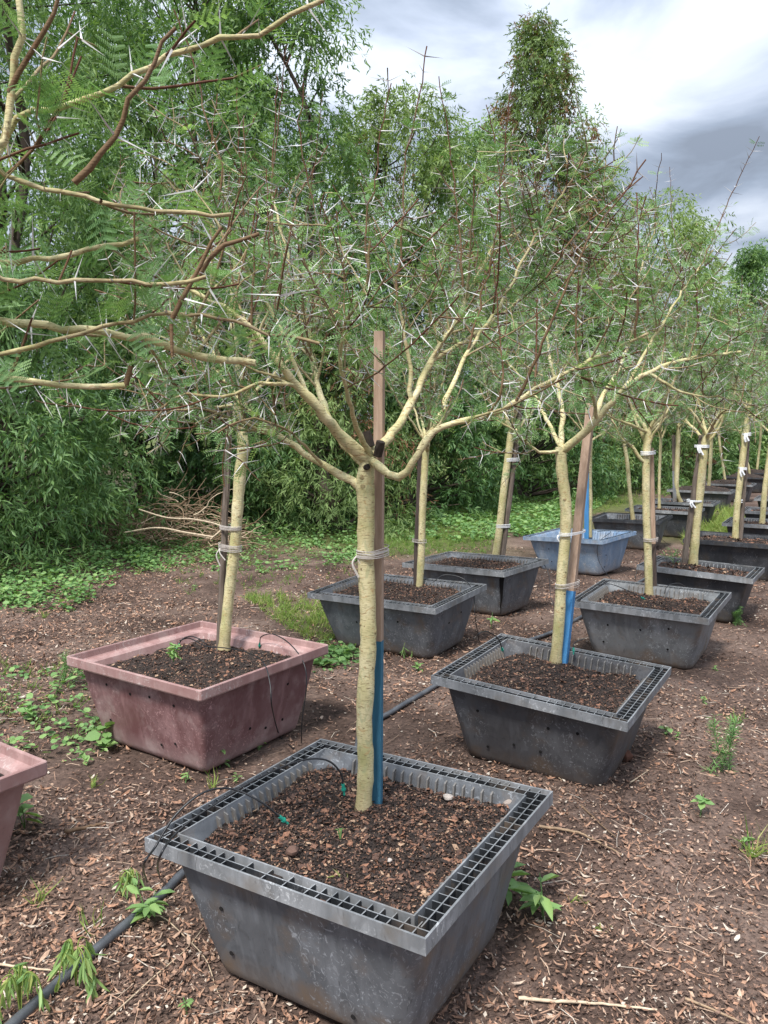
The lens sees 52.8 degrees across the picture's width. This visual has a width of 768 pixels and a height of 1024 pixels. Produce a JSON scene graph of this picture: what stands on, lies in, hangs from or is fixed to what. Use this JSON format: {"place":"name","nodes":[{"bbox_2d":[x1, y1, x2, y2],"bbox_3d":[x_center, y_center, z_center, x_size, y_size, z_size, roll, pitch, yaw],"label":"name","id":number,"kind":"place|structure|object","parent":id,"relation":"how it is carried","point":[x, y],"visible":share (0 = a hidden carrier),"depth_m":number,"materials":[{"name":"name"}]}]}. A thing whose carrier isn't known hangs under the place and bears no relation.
{"place":"outdoors","nodes":[
{"label":"outdoors","id":0,"kind":"place"},
{"bbox_2d":[0,422,767,1023],"bbox_3d":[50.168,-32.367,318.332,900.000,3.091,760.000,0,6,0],"label":"ground","id":1,"kind":"structure","parent":0,"point":[732,644],"depth_m":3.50,"materials":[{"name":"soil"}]},
{"bbox_2d":[0,742,47,875],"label":"planter tub","id":2,"kind":"object","parent":1,"relation":"on","point":[19,769],"visible":1,"depth_m":2.74,"materials":[{"name":"pink plastic"}]},
{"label":"potting soil","id":3,"kind":"object","parent":2,"relation":"in","visible":0},
{"bbox_2d":[0,0,331,424],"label":"thorn tree","id":4,"kind":"object","parent":3,"relation":"on","point":[8,125],"visible":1,"depth_m":1.53,"materials":[{"name":"green plant"}]},
{"bbox_2d":[0,962,49,1023],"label":"weed plant","id":5,"kind":"object","parent":1,"relation":"on","point":[26,978],"visible":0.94,"depth_m":2.14,"materials":[{"name":"green plant"}]},
{"bbox_2d":[17,701,36,721],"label":"weed plant","id":6,"kind":"object","parent":1,"relation":"on","point":[29,712],"visible":0.89,"depth_m":4.33,"materials":[{"name":"green plant"}]},
{"bbox_2d":[17,793,41,828],"bbox_3d":[-1.494,1.236,3.173,0.143,0.166,0.133,-5,8,-41],"label":"weed plant","id":7,"kind":"object","parent":1,"relation":"on","point":[24,798],"visible":0.56,"depth_m":3.17,"materials":[{"name":"green plant"}]},
{"bbox_2d":[58,649,77,686],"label":"weed plant","id":8,"kind":"object","parent":1,"relation":"on","point":[66,666],"visible":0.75,"depth_m":4.89,"materials":[{"name":"green plant"}]},
{"bbox_2d":[0,0,153,512],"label":"broadleaf tree","id":9,"kind":"object","parent":1,"relation":"on","point":[3,78],"visible":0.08,"depth_m":12.67,"materials":[{"name":"green plant"}]},
{"bbox_2d":[46,936,109,1002],"bbox_3d":[-0.892,1.329,2.254,0.186,0.156,0.168,-1,6,-15],"label":"weed plant","id":10,"kind":"object","parent":1,"relation":"on","point":[68,955],"visible":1,"depth_m":2.23,"materials":[{"name":"green plant"}]},
{"bbox_2d":[0,220,179,590],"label":"broadleaf tree","id":11,"kind":"object","parent":1,"relation":"on","point":[51,425],"visible":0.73,"depth_m":8.68,"materials":[{"name":"green plant"}]},
{"bbox_2d":[84,721,116,750],"bbox_3d":[-1.454,1.168,4.022,0.163,0.156,0.182,2,6,16],"label":"weed plant","id":12,"kind":"object","parent":1,"relation":"on","point":[94,734],"visible":0.91,"depth_m":4.02,"materials":[{"name":"green plant"}]},
{"bbox_2d":[0,0,213,558],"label":"broadleaf tree","id":13,"kind":"object","parent":1,"relation":"on","point":[15,215],"visible":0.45,"depth_m":10.17,"materials":[{"name":"green plant"}]},
{"bbox_2d":[14,221,224,526],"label":"broadleaf tree","id":14,"kind":"object","parent":1,"relation":"on","point":[140,442],"visible":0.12,"depth_m":12.89,"materials":[{"name":"green plant"}]},
{"bbox_2d":[112,867,144,899],"bbox_3d":[-0.896,1.309,2.733,0.094,0.091,0.114,3,6,21],"label":"weed plant","id":15,"kind":"object","parent":1,"relation":"on","point":[129,876],"visible":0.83,"depth_m":2.72,"materials":[{"name":"green plant"}]},
{"bbox_2d":[125,878,174,923],"bbox_3d":[-0.794,1.316,2.576,0.175,0.134,0.150,0,6,0],"label":"weed plant","id":16,"kind":"object","parent":1,"relation":"on","point":[150,908],"visible":0.91,"depth_m":2.59,"materials":[{"name":"green plant"}]},
{"bbox_2d":[106,927,203,1020],"bbox_3d":[-0.673,1.384,2.337,0.018,0.012,0.445,3,6,23],"label":"fallen stick","id":17,"kind":"object","parent":1,"relation":"on","point":[121,1006],"visible":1,"depth_m":2.28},
{"bbox_2d":[2,0,327,501],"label":"broadleaf tree","id":18,"kind":"object","parent":1,"relation":"on","point":[136,114],"visible":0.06,"depth_m":14.04,"materials":[{"name":"green plant"}]},
{"bbox_2d":[56,469,279,555],"bbox_3d":[-2.948,-0.048,10.573,3.270,1.116,2.468,0,6,0],"label":"brush pile","id":19,"kind":"object","parent":1,"relation":"on","point":[209,537],"visible":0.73,"depth_m":10.41,"materials":[{"name":"wood"}]},
{"bbox_2d":[36,0,339,517],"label":"broadleaf tree","id":20,"kind":"object","parent":1,"relation":"on","point":[194,10],"visible":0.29,"depth_m":12.00,"materials":[{"name":"green plant"}]},
{"bbox_2d":[67,621,327,771],"bbox_3d":[-0.986,0.980,4.193,1.016,0.476,0.942,4,7,34],"label":"planter tub","id":21,"kind":"object","parent":1,"relation":"on","point":[199,730],"visible":0.91,"depth_m":3.92,"materials":[{"name":"pink plastic"}]},
{"bbox_2d":[106,638,290,689],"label":"potting soil","id":22,"kind":"structure","parent":21,"relation":"in","point":[198,666],"depth_m":4.16,"materials":[{"name":"soil"}]},
{"bbox_2d":[216,398,232,651],"bbox_3d":[-0.909,0.083,4.420,0.139,1.509,0.045,-4,7,-37],"label":"wooden stake","id":23,"kind":"object","parent":22,"relation":"on","point":[224,523],"visible":0.51,"depth_m":4.41,"materials":[{"name":"brown wood"}]},
{"bbox_2d":[98,93,371,650],"bbox_3d":[-0.887,-0.723,4.281,1.656,3.038,1.453,0,6,0],"label":"thorn tree","id":24,"kind":"object","parent":22,"relation":"on","point":[232,564],"visible":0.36,"depth_m":4.34,"materials":[{"name":"green plant"}]},
{"bbox_2d":[179,638,293,748],"bbox_3d":[-0.768,0.974,4.222,0.265,0.513,1.005,-5,8,-40],"label":"drip line","id":25,"kind":"object","parent":21,"relation":"attached to","point":[267,673],"visible":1,"depth_m":4.04,"materials":[{"name":"black"}]},
{"bbox_2d":[133,292,356,537],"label":"broadleaf tree","id":26,"kind":"object","parent":1,"relation":"on","point":[175,482],"visible":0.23,"depth_m":12.11,"materials":[{"name":"green plant"}]},
{"bbox_2d":[144,0,420,532],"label":"broadleaf tree","id":27,"kind":"object","parent":1,"relation":"on","point":[311,40],"visible":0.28,"depth_m":12.37,"materials":[{"name":"green plant"}]},
{"bbox_2d":[0,476,619,764],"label":"ground cover","id":28,"kind":"object","parent":1,"relation":"on","point":[343,658],"visible":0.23,"depth_m":9.42,"materials":[{"name":"green plant"}]},
{"bbox_2d":[4,578,644,1023],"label":"water pipe","id":29,"kind":"object","parent":1,"relation":"on","point":[102,944],"visible":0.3,"depth_m":2.49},
{"bbox_2d":[183,128,465,501],"bbox_3d":[-1.418,-4.490,18.244,7.184,8.415,7.284,0,6,0],"label":"broadleaf tree","id":30,"kind":"object","parent":1,"relation":"on","point":[346,190],"visible":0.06,"depth_m":16.72,"materials":[{"name":"green plant"}]},
{"bbox_2d":[232,278,450,540],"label":"broadleaf tree","id":31,"kind":"object","parent":1,"relation":"on","point":[326,502],"visible":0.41,"depth_m":11.94,"materials":[{"name":"green plant"}]},
{"bbox_2d":[144,739,552,1023],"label":"planter tub","id":32,"kind":"object","parent":1,"relation":"on","point":[339,955],"visible":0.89,"depth_m":2.14,"materials":[{"name":"grey plastic"}]},
{"bbox_2d":[142,787,288,882],"bbox_3d":[-0.666,1.057,2.429,0.422,0.630,0.758,-4,7,-36],"label":"drip line","id":33,"kind":"object","parent":32,"relation":"attached to","point":[282,818],"visible":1,"depth_m":2.15,"materials":[{"name":"black"}]},
{"bbox_2d":[156,758,345,877],"bbox_3d":[-0.587,1.057,2.519,0.625,0.611,0.710,-5,8,-41],"label":"drip line","id":34,"kind":"object","parent":32,"relation":"attached to","point":[343,788],"visible":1,"depth_m":2.27,"materials":[{"name":"black"}]},
{"bbox_2d":[204,765,509,913],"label":"potting soil","id":35,"kind":"structure","parent":32,"relation":"in","point":[427,840],"depth_m":2.36,"materials":[{"name":"soil"}]},
{"bbox_2d":[34,9,688,812],"bbox_3d":[0.048,-0.306,2.530,2.110,2.550,1.396,0,6,0],"label":"thorn tree","id":36,"kind":"object","parent":35,"relation":"on","point":[362,455],"visible":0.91,"depth_m":2.38,"materials":[{"name":"green plant"}]},
{"bbox_2d":[352,544,388,577],"bbox_3d":[-0.035,0.156,2.471,0.078,0.091,0.146,3,6,25],"label":"tree tie","id":37,"kind":"object","parent":36,"relation":"attached to","point":[386,549],"visible":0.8,"depth_m":2.42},
{"bbox_2d":[372,331,384,807],"bbox_3d":[-0.018,0.233,2.514,0.036,1.616,0.082,0,6,0],"label":"wooden stake","id":38,"kind":"object","parent":35,"relation":"on","point":[378,434],"visible":0.65,"depth_m":2.50,"materials":[{"name":"blue paint"}]},
{"bbox_2d":[0,450,744,738],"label":"grass","id":39,"kind":"structure","parent":1,"relation":"on","point":[715,523],"depth_m":8.91,"materials":[{"name":"plant"}]},
{"bbox_2d":[307,574,486,658],"bbox_3d":[0.108,0.789,5.887,1.118,0.426,0.776,3,9,34],"label":"planter tub","id":40,"kind":"object","parent":1,"relation":"on","point":[424,631],"visible":0.78,"depth_m":5.61,"materials":[{"name":"grey plastic"}]},
{"bbox_2d":[334,580,460,604],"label":"potting soil","id":41,"kind":"structure","parent":40,"relation":"in","point":[422,594],"depth_m":5.83,"materials":[{"name":"soil"}]},
{"bbox_2d":[310,195,499,586],"bbox_3d":[0.192,-0.814,5.834,1.101,2.901,1.702,4,7,29],"label":"thorn tree","id":42,"kind":"object","parent":41,"relation":"on","point":[430,396],"visible":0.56,"depth_m":5.84,"materials":[{"name":"green plant"}]},
{"bbox_2d":[413,456,421,585],"bbox_3d":[0.265,0.104,6.075,0.052,1.085,0.143,2,6,16],"label":"wooden stake","id":43,"kind":"object","parent":41,"relation":"in","point":[419,461],"visible":0.6,"depth_m":6.06,"materials":[{"name":"brown wood"}]},
{"bbox_2d":[287,71,522,503],"bbox_3d":[0.401,-4.323,15.741,5.046,8.718,5.058,0,6,0],"label":"broadleaf tree","id":44,"kind":"object","parent":1,"relation":"on","point":[437,159],"visible":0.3,"depth_m":15.00,"materials":[{"name":"green plant"}]},
{"bbox_2d":[333,336,531,523],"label":"broadleaf tree","id":45,"kind":"object","parent":1,"relation":"on","point":[457,434],"visible":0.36,"depth_m":14.53,"materials":[{"name":"green plant"}]},
{"bbox_2d":[402,551,548,615],"bbox_3d":[0.843,0.662,7.155,1.117,0.426,0.747,2,8,41],"label":"planter tub","id":46,"kind":"object","parent":1,"relation":"on","point":[508,590],"visible":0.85,"depth_m":6.83,"materials":[{"name":"grey plastic"}]},
{"bbox_2d":[429,556,520,570],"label":"potting soil","id":47,"kind":"structure","parent":46,"relation":"in","point":[479,563],"depth_m":7.20,"materials":[{"name":"soil"}]},
{"bbox_2d":[500,401,523,554],"bbox_3d":[1.219,-0.250,7.437,0.231,1.678,0.054,-1,6,-16],"label":"wooden stake","id":48,"kind":"object","parent":47,"relation":"in","point":[508,506],"visible":0.62,"depth_m":7.42,"materials":[{"name":"brown wood"}]},
{"bbox_2d":[468,284,605,554],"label":"thorn tree","id":49,"kind":"object","parent":47,"relation":"on","point":[501,508],"visible":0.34,"depth_m":7.35,"materials":[{"name":"green plant"}]},
{"bbox_2d":[378,110,578,507],"bbox_3d":[1.798,-4.252,17.093,4.579,8.434,4.683,-3,7,-32],"label":"broadleaf tree","id":50,"kind":"object","parent":1,"relation":"on","point":[477,133],"visible":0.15,"depth_m":16.37,"materials":[{"name":"green plant"}]},
{"bbox_2d":[506,862,532,904],"bbox_3d":[0.418,1.281,2.691,0.171,0.177,0.140,5,7,37],"label":"weed plant","id":51,"kind":"object","parent":1,"relation":"on","point":[513,881],"visible":0.31,"depth_m":2.70,"materials":[{"name":"green plant"}]},
{"bbox_2d":[508,873,561,920],"bbox_3d":[0.523,1.301,2.587,0.175,0.155,0.265,4,7,33],"label":"weed plant","id":52,"kind":"object","parent":1,"relation":"on","point":[536,898],"visible":0.97,"depth_m":2.55,"materials":[{"name":"green plant"}]},
{"bbox_2d":[458,337,639,506],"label":"broadleaf tree","id":53,"kind":"object","parent":1,"relation":"on","point":[603,467],"visible":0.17,"depth_m":17.82,"materials":[{"name":"green plant"}]},
{"bbox_2d":[431,633,671,786],"bbox_3d":[0.842,1.000,3.877,0.940,0.426,0.840,7,10,31],"label":"planter tub","id":54,"kind":"object","parent":1,"relation":"on","point":[562,740],"visible":0.9,"depth_m":3.62,"materials":[{"name":"grey plastic"}]},
{"bbox_2d":[469,652,639,712],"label":"potting soil","id":55,"kind":"structure","parent":54,"relation":"in","point":[571,683],"depth_m":3.87,"materials":[{"name":"soil"}]},
{"bbox_2d":[562,403,593,663],"bbox_3d":[1.039,0.142,4.177,0.047,1.458,0.322,5,7,37],"label":"wooden stake","id":56,"kind":"object","parent":55,"relation":"on","point":[579,513],"visible":0.69,"depth_m":4.16,"materials":[{"name":"blue paint"}]},
{"bbox_2d":[435,136,767,663],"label":"thorn tree","id":57,"kind":"object","parent":55,"relation":"on","point":[561,450],"visible":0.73,"depth_m":3.93,"materials":[{"name":"green plant"}]},
{"bbox_2d":[435,2,675,491],"bbox_3d":[4.202,-6.375,20.087,6.536,12.091,5.969,-1,6,-13],"label":"broadleaf tree","id":58,"kind":"object","parent":1,"relation":"on","point":[543,73],"visible":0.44,"depth_m":18.72,"materials":[{"name":"green plant"}]},
{"bbox_2d":[484,131,646,490],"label":"broadleaf tree","id":59,"kind":"object","parent":1,"relation":"on","point":[593,210],"visible":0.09,"depth_m":19.99,"materials":[{"name":"green plant"}]},
{"bbox_2d":[523,528,636,574],"bbox_3d":[2.308,0.468,9.124,1.039,0.426,0.792,2,8,45],"label":"planter tub","id":60,"kind":"object","parent":1,"relation":"on","point":[611,549],"visible":0.74,"depth_m":8.88,"materials":[{"name":"blue plastic"}]},
{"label":"potting soil","id":61,"kind":"object","parent":60,"relation":"in","visible":0},
{"bbox_2d":[532,338,634,536],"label":"thorn tree","id":62,"kind":"object","parent":61,"relation":"on","point":[568,408],"visible":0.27,"depth_m":9.18,"materials":[{"name":"green plant"}]},
{"bbox_2d":[584,474,588,538],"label":"wooden stake","id":63,"kind":"object","parent":61,"relation":"on","point":[586,522],"visible":0.34,"depth_m":9.19,"materials":[{"name":"blue paint"}]},
{"bbox_2d":[539,825,621,854],"bbox_3d":[0.780,1.284,3.057,0.347,0.014,0.061,5,7,37],"label":"fallen stick","id":64,"kind":"object","parent":1,"relation":"on","point":[563,829],"visible":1,"depth_m":3.09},
{"bbox_2d":[518,996,656,1010],"bbox_3d":[0.575,1.394,2.193,0.382,0.019,0.013,1,6,8],"label":"fallen stick","id":65,"kind":"object","parent":1,"relation":"on","point":[527,998],"visible":1,"depth_m":2.19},
{"bbox_2d":[499,152,676,493],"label":"broadleaf tree","id":66,"kind":"object","parent":1,"relation":"on","point":[618,279],"visible":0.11,"depth_m":20.23,"materials":[{"name":"green plant"}]},
{"bbox_2d":[533,352,715,494],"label":"broadleaf tree","id":67,"kind":"object","parent":1,"relation":"on","point":[668,475],"visible":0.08,"depth_m":21.90,"materials":[{"name":"green plant"}]},
{"bbox_2d":[592,512,672,549],"bbox_3d":[3.508,0.278,11.030,0.986,0.426,0.817,3,8,32],"label":"planter tub","id":68,"kind":"object","parent":1,"relation":"on","point":[609,521],"visible":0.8,"depth_m":10.78,"materials":[{"name":"grey plastic"}]},
{"bbox_2d":[574,578,731,669],"bbox_3d":[1.945,0.825,5.656,0.948,0.426,0.802,4,10,33],"label":"planter tub","id":69,"kind":"object","parent":1,"relation":"on","point":[678,640],"visible":0.88,"depth_m":5.41,"materials":[{"name":"grey plastic"}]},
{"bbox_2d":[596,590,709,614],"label":"potting soil","id":70,"kind":"structure","parent":69,"relation":"in","point":[696,606],"depth_m":5.68,"materials":[{"name":"soil"}]},
{"bbox_2d":[507,167,725,595],"bbox_3d":[1.912,-0.909,5.841,1.170,3.099,2.626,5,7,36],"label":"thorn tree","id":71,"kind":"object","parent":70,"relation":"on","point":[647,435],"visible":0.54,"depth_m":5.81,"materials":[{"name":"green plant"}]},
{"bbox_2d":[650,448,656,586],"bbox_3d":[2.060,0.106,5.944,0.062,1.192,0.166,-3,7,-26],"label":"wooden stake","id":72,"kind":"object","parent":70,"relation":"in","point":[652,511],"visible":0.54,"depth_m":5.92,"materials":[{"name":"brown wood"}]},
{"bbox_2d":[572,186,753,485],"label":"broadleaf tree","id":73,"kind":"object","parent":1,"relation":"on","point":[692,224],"visible":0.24,"depth_m":23.77,"materials":[{"name":"green plant"}]},
{"bbox_2d":[625,505,704,537],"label":"planter tub","id":74,"kind":"object","parent":1,"relation":"on","point":[676,523],"visible":0.32,"depth_m":11.91,"materials":[{"name":"black plastic"}]},
{"bbox_2d":[638,507,687,511],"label":"potting soil","id":75,"kind":"structure","parent":74,"relation":"in","point":[677,509],"depth_m":12.29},
{"bbox_2d":[626,354,701,507],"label":"thorn tree","id":76,"kind":"object","parent":75,"relation":"on","point":[660,435],"visible":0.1,"depth_m":12.26,"materials":[{"name":"green plant"}]},
{"bbox_2d":[655,498,719,524],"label":"planter tub","id":77,"kind":"object","parent":1,"relation":"on","point":[708,512],"visible":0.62,"depth_m":13.36,"materials":[{"name":"black plastic"}]},
{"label":"potting soil","id":78,"kind":"object","parent":77,"relation":"in","visible":0},
{"bbox_2d":[672,435,676,501],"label":"wooden stake","id":79,"kind":"object","parent":78,"relation":"on","point":[673,463],"visible":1,"depth_m":13.71,"materials":[{"name":"brown wood"}]},
{"bbox_2d":[646,345,719,501],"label":"thorn tree","id":80,"kind":"object","parent":78,"relation":"on","point":[677,460],"visible":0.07,"depth_m":13.64,"materials":[{"name":"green plant"}]},
{"bbox_2d":[611,260,767,479],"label":"broadleaf tree","id":81,"kind":"object","parent":1,"relation":"on","point":[727,306],"visible":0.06,"depth_m":27.72,"materials":[{"name":"green plant"}]},
{"bbox_2d":[616,369,767,483],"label":"broadleaf tree","id":82,"kind":"object","parent":1,"relation":"on","point":[732,446],"visible":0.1,"depth_m":25.58,"materials":[{"name":"green plant"}]},
{"bbox_2d":[636,555,764,622],"bbox_3d":[2.829,0.697,6.937,0.937,0.426,0.830,6,6,32],"label":"planter tub","id":83,"kind":"object","parent":1,"relation":"on","point":[739,588],"visible":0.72,"depth_m":6.59,"materials":[{"name":"black plastic"}]},
{"bbox_2d":[658,561,748,576],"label":"potting soil","id":84,"kind":"structure","parent":83,"relation":"in","point":[695,567],"depth_m":6.99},
{"bbox_2d":[681,435,701,564],"bbox_3d":[2.866,-0.094,7.195,0.204,1.242,0.057,-2,6,-24],"label":"wooden stake","id":85,"kind":"object","parent":84,"relation":"on","point":[686,544],"visible":0.86,"depth_m":7.18,"materials":[{"name":"brown wood"}]},
{"bbox_2d":[617,293,767,565],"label":"thorn tree","id":86,"kind":"object","parent":84,"relation":"on","point":[707,435],"visible":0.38,"depth_m":7.04,"materials":[{"name":"green plant"}]},
{"bbox_2d":[667,488,735,511],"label":"planter tub","id":87,"kind":"object","parent":1,"relation":"on","point":[724,497],"visible":0.48,"depth_m":15.98,"materials":[{"name":"grey plastic"}]},
{"bbox_2d":[664,386,767,472],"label":"broadleaf tree","id":88,"kind":"object","parent":1,"relation":"on","point":[763,460],"visible":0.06,"depth_m":27.88,"materials":[{"name":"green plant"}]},
{"bbox_2d":[666,237,767,466],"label":"broadleaf tree","id":89,"kind":"object","parent":1,"relation":"on","point":[752,266],"visible":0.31,"depth_m":33.24,"materials":[{"name":"green plant"}]},
{"bbox_2d":[699,713,743,775],"bbox_3d":[1.606,1.098,3.678,0.196,0.311,0.161,2,6,13],"label":"weed plant","id":90,"kind":"object","parent":1,"relation":"on","point":[728,741],"visible":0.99,"depth_m":3.68,"materials":[{"name":"green plant"}]},
{"bbox_2d":[682,531,767,580],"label":"planter tub","id":91,"kind":"object","parent":1,"relation":"on","point":[748,554],"visible":0.56,"depth_m":8.49,"materials":[{"name":"black plastic"}]},
{"bbox_2d":[700,535,767,543],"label":"potting soil","id":92,"kind":"structure","parent":91,"relation":"in","point":[731,539],"depth_m":8.93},
{"bbox_2d":[696,291,767,538],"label":"thorn tree","id":93,"kind":"object","parent":92,"relation":"on","point":[738,493],"visible":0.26,"depth_m":8.88,"materials":[{"name":"green plant"}]},
{"bbox_2d":[739,425,750,538],"bbox_3d":[4.193,-0.324,9.009,0.053,1.406,0.179,5,7,37],"label":"wooden stake","id":94,"kind":"object","parent":92,"relation":"on","point":[742,515],"visible":0.59,"depth_m":8.99,"materials":[{"name":"brown wood"}]},
{"bbox_2d":[685,318,767,469],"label":"broadleaf tree","id":95,"kind":"object","parent":1,"relation":"on","point":[747,340],"visible":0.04,"depth_m":30.70,"materials":[{"name":"green plant"}]},
{"bbox_2d":[706,482,756,501],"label":"planter tub","id":96,"kind":"object","parent":1,"relation":"on","point":[749,488],"visible":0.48,"depth_m":18.25,"materials":[{"name":"grey plastic"}]},
{"bbox_2d":[722,475,763,492],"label":"planter tub","id":97,"kind":"object","parent":1,"relation":"on","point":[757,488],"visible":0.4,"depth_m":21.16,"materials":[{"name":"black plastic"}]},
{"bbox_2d":[722,517,767,534],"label":"planter tub","id":98,"kind":"object","parent":1,"relation":"on","point":[754,528],"visible":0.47,"depth_m":10.19,"materials":[{"name":"black plastic"}]},
{"bbox_2d":[744,520,767,524],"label":"potting soil","id":99,"kind":"structure","parent":98,"relation":"in","point":[751,522],"depth_m":10.62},
{"bbox_2d":[720,307,767,523],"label":"thorn tree","id":100,"kind":"object","parent":99,"relation":"on","point":[763,501],"visible":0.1,"depth_m":10.51,"materials":[{"name":"green plant"}]},
{"bbox_2d":[730,816,767,858],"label":"weed plant","id":101,"kind":"object","parent":1,"relation":"on","point":[756,853],"visible":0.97,"depth_m":2.96,"materials":[{"name":"green plant"}]},
{"bbox_2d":[745,506,767,518],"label":"planter tub","id":102,"kind":"object","parent":1,"relation":"on","point":[749,513],"visible":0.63,"depth_m":11.93,"materials":[{"name":"black plastic"}]},
{"bbox_2d":[0,0,767,428],"label":"sky","id":103,"kind":"structure","parent":0,"point":[689,78],"materials":[{"name":"white"}]},
{"bbox_2d":[581,355,657,519],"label":"thorn tree","id":104,"kind":"object","parent":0,"point":[630,497],"visible":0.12,"depth_m":11.05,"materials":[{"name":"green plant"}]},
{"bbox_2d":[679,485,730,491],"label":"potting soil","id":105,"kind":"structure","parent":0,"point":[711,488],"depth_m":16.19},
{"bbox_2d":[687,367,739,485],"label":"thorn tree","id":106,"kind":"object","parent":105,"relation":"on","point":[710,458],"visible":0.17,"depth_m":16.85,"materials":[{"name":"green plant"}]},
{"bbox_2d":[711,479,751,484],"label":"potting soil","id":107,"kind":"structure","parent":0,"point":[722,481],"depth_m":18.45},
{"bbox_2d":[686,381,737,478],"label":"thorn tree","id":108,"kind":"object","parent":107,"relation":"on","point":[720,452],"visible":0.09,"depth_m":18.80,"materials":[{"name":"green plant"}]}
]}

